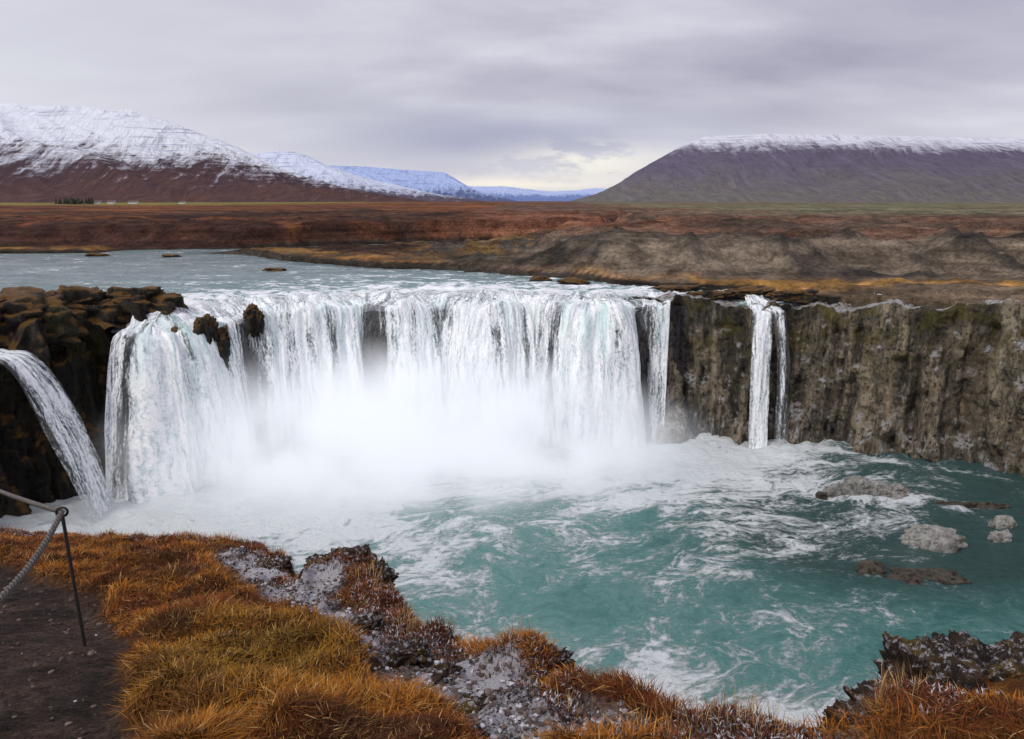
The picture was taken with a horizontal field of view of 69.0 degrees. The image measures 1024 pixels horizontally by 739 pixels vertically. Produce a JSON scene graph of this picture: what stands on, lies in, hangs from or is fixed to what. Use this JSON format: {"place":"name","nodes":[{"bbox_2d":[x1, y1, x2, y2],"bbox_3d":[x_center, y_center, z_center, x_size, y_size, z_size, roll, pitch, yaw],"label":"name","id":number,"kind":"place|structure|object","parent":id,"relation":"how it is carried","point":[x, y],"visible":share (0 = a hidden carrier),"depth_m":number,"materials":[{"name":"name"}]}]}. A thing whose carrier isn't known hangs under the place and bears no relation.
{"place":"outdoors","nodes":[
{"label":"outdoors","id":0,"kind":"place"},
{"bbox_2d":[0,314,127,517],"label":"gorge cliff","id":1,"kind":"structure","parent":0,"point":[32,467],"depth_m":49.72,"materials":[{"name":"black stone"}]},
{"bbox_2d":[0,103,428,202],"bbox_3d":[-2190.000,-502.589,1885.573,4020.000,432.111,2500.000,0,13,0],"label":"mountain","id":2,"kind":"structure","parent":0,"point":[49,153],"depth_m":1900.35,"materials":[{"name":"white snow"}]},
{"bbox_2d":[251,150,489,201],"bbox_3d":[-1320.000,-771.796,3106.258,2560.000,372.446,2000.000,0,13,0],"label":"mountain","id":3,"kind":"structure","parent":0,"point":[304,165],"depth_m":2975.72,"materials":[{"name":"white snow"}]},
{"bbox_2d":[104,289,670,502],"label":"waterfall","id":4,"kind":"structure","parent":0,"point":[597,397],"depth_m":60.48,"materials":[{"name":"liquid"}]},
{"bbox_2d":[112,305,690,477],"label":"gorge cliff","id":5,"kind":"structure","parent":0,"point":[374,348],"depth_m":61.95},
{"bbox_2d":[171,325,230,370],"bbox_3d":[-23.123,-1.365,54.956,4.606,3.903,1.622,-8,15,-31],"label":"lip boulder","id":6,"kind":"object","parent":5,"relation":"on","point":[223,343],"visible":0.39,"depth_m":55.26,"materials":[{"name":"brown stone"}]},
{"bbox_2d":[193,303,264,343],"bbox_3d":[-21.483,-3.101,56.305,2.227,3.461,5.942,12,17,42],"label":"lip boulder","id":7,"kind":"object","parent":5,"relation":"on","point":[206,324],"visible":0.81,"depth_m":56.83,"materials":[{"name":"brown stone"}]},
{"bbox_2d":[328,165,514,200],"bbox_3d":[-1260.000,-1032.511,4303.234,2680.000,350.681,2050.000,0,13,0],"label":"mountain","id":8,"kind":"structure","parent":0,"point":[442,183],"depth_m":4230.77,"materials":[{"name":"snow"}]},
{"bbox_2d":[0,244,881,332],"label":"river","id":9,"kind":"structure","parent":0,"point":[198,276],"depth_m":78.73,"materials":[{"name":"liquid"}]},
{"bbox_2d":[85,253,818,303],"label":"river rock","id":10,"kind":"object","parent":9,"relation":"in","point":[806,296],"visible":0.71,"depth_m":65.39,"materials":[{"name":"brown stone"}]},
{"bbox_2d":[0,432,1023,726],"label":"plunge pool","id":11,"kind":"structure","parent":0,"point":[708,566],"depth_m":44.91,"materials":[{"name":"liquid"}]},
{"bbox_2d":[0,349,113,523],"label":"waterfall","id":12,"kind":"structure","parent":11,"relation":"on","point":[62,408],"depth_m":47.71,"materials":[{"name":"liquid"}]},
{"bbox_2d":[822,475,909,499],"bbox_3d":[24.871,8.420,52.291,6.093,1.852,2.159,2,13,10],"label":"pool boulder","id":13,"kind":"object","parent":11,"relation":"on","point":[857,485],"visible":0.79,"depth_m":51.79,"materials":[{"name":"grey stone"}]},
{"bbox_2d":[815,491,1011,584],"bbox_3d":[26.194,10.271,45.235,12.637,1.080,12.881,2,13,11],"label":"pool rock","id":14,"kind":"object","parent":11,"relation":"in","point":[911,576],"visible":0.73,"depth_m":40.83,"materials":[{"name":"stone"}]},
{"bbox_2d":[900,524,967,552],"bbox_3d":[25.199,10.312,44.525,3.747,1.751,2.153,3,13,12],"label":"pool boulder","id":15,"kind":"object","parent":11,"relation":"in","point":[937,538],"visible":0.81,"depth_m":43.99,"materials":[{"name":"grey stone"}]},
{"bbox_2d":[987,515,1017,542],"bbox_3d":[30.204,9.977,46.122,1.565,1.227,3.818,10,16,39],"label":"pool boulder","id":16,"kind":"object","parent":11,"relation":"in","point":[999,522],"visible":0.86,"depth_m":46.39,"materials":[{"name":"grey stone"}]},
{"bbox_2d":[0,201,1023,453],"bbox_3d":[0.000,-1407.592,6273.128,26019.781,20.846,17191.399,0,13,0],"label":"ground","id":17,"kind":"structure","parent":0,"point":[940,255],"depth_m":110.77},
{"bbox_2d":[55,197,93,203],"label":"distant trees","id":18,"kind":"object","parent":17,"relation":"on","point":[75,201],"visible":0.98,"depth_m":895.50,"materials":[{"name":"green plant"}]},
{"bbox_2d":[0,285,188,430],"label":"rock outcrop","id":19,"kind":"object","parent":17,"relation":"on","point":[74,368],"visible":0.51,"depth_m":51.98,"materials":[{"name":"brown stone"}]},
{"bbox_2d":[107,200,115,203],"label":"farmhouse","id":20,"kind":"object","parent":17,"relation":"on","point":[111,201],"visible":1,"depth_m":904.78,"materials":[{"name":"white"}]},
{"bbox_2d":[128,200,138,203],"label":"barn","id":21,"kind":"structure","parent":17,"relation":"on","point":[133,201],"depth_m":929.38,"materials":[{"name":"white"}]},
{"bbox_2d":[0,531,1023,738],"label":"grassy ledge","id":22,"kind":"object","parent":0,"point":[34,713],"visible":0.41,"depth_m":5.15,"materials":[{"name":"plant"}]},
{"bbox_2d":[0,489,86,645],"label":"rope fence","id":23,"kind":"object","parent":22,"relation":"on","point":[59,512],"visible":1,"depth_m":5.58,"materials":[{"name":"metal"}]},
{"bbox_2d":[0,546,778,738],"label":"gravel","id":24,"kind":"structure","parent":22,"relation":"on","point":[520,707],"depth_m":4.59,"materials":[{"name":"grey gravel"}]},
{"bbox_2d":[0,527,1022,738],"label":"rocks","id":25,"kind":"object","parent":22,"relation":"on","point":[770,735],"visible":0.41,"depth_m":4.58,"materials":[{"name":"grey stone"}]},
{"bbox_2d":[0,523,1023,738],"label":"dry grass","id":26,"kind":"structure","parent":22,"relation":"on","point":[302,694],"depth_m":4.21,"materials":[{"name":"brown plant"}]},
{"bbox_2d":[222,544,873,725],"bbox_3d":[-1.177,2.330,6.194,2.285,1.974,7.289,-11,17,-40],"label":"lava rock","id":27,"kind":"object","parent":22,"relation":"on","point":[408,652],"visible":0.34,"depth_m":5.25,"materials":[{"name":"grey stone"}]},
{"bbox_2d":[843,630,1023,706],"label":"lava rock","id":28,"kind":"object","parent":22,"relation":"on","point":[963,659],"visible":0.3,"depth_m":4.69,"materials":[{"name":"grey stone"}]},
{"bbox_2d":[0,0,1023,190],"label":"sky","id":29,"kind":"structure","parent":0,"point":[543,95],"materials":[{"name":"grey"}]},
{"bbox_2d":[468,186,605,200],"bbox_3d":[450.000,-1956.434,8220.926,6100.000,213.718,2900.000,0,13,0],"label":"mountain","id":30,"kind":"structure","parent":0,"point":[516,194],"depth_m":8134.51,"materials":[{"name":"blue snow"}]},
{"bbox_2d":[745,295,771,448],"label":"waterfall","id":31,"kind":"structure","parent":0,"point":[759,399],"depth_m":61.51,"materials":[{"name":"liquid"}]},
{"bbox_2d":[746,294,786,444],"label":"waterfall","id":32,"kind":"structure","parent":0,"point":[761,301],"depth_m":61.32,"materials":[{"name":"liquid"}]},
{"bbox_2d":[568,134,1023,202],"bbox_3d":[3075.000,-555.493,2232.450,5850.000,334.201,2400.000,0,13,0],"label":"mountain","id":33,"kind":"structure","parent":0,"point":[806,168],"depth_m":2126.78,"materials":[{"name":"stone"}]},
{"bbox_2d":[624,293,1023,476],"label":"gorge cliff","id":34,"kind":"structure","parent":0,"point":[895,376],"depth_m":60.60,"materials":[{"name":"stone"}]}
]}

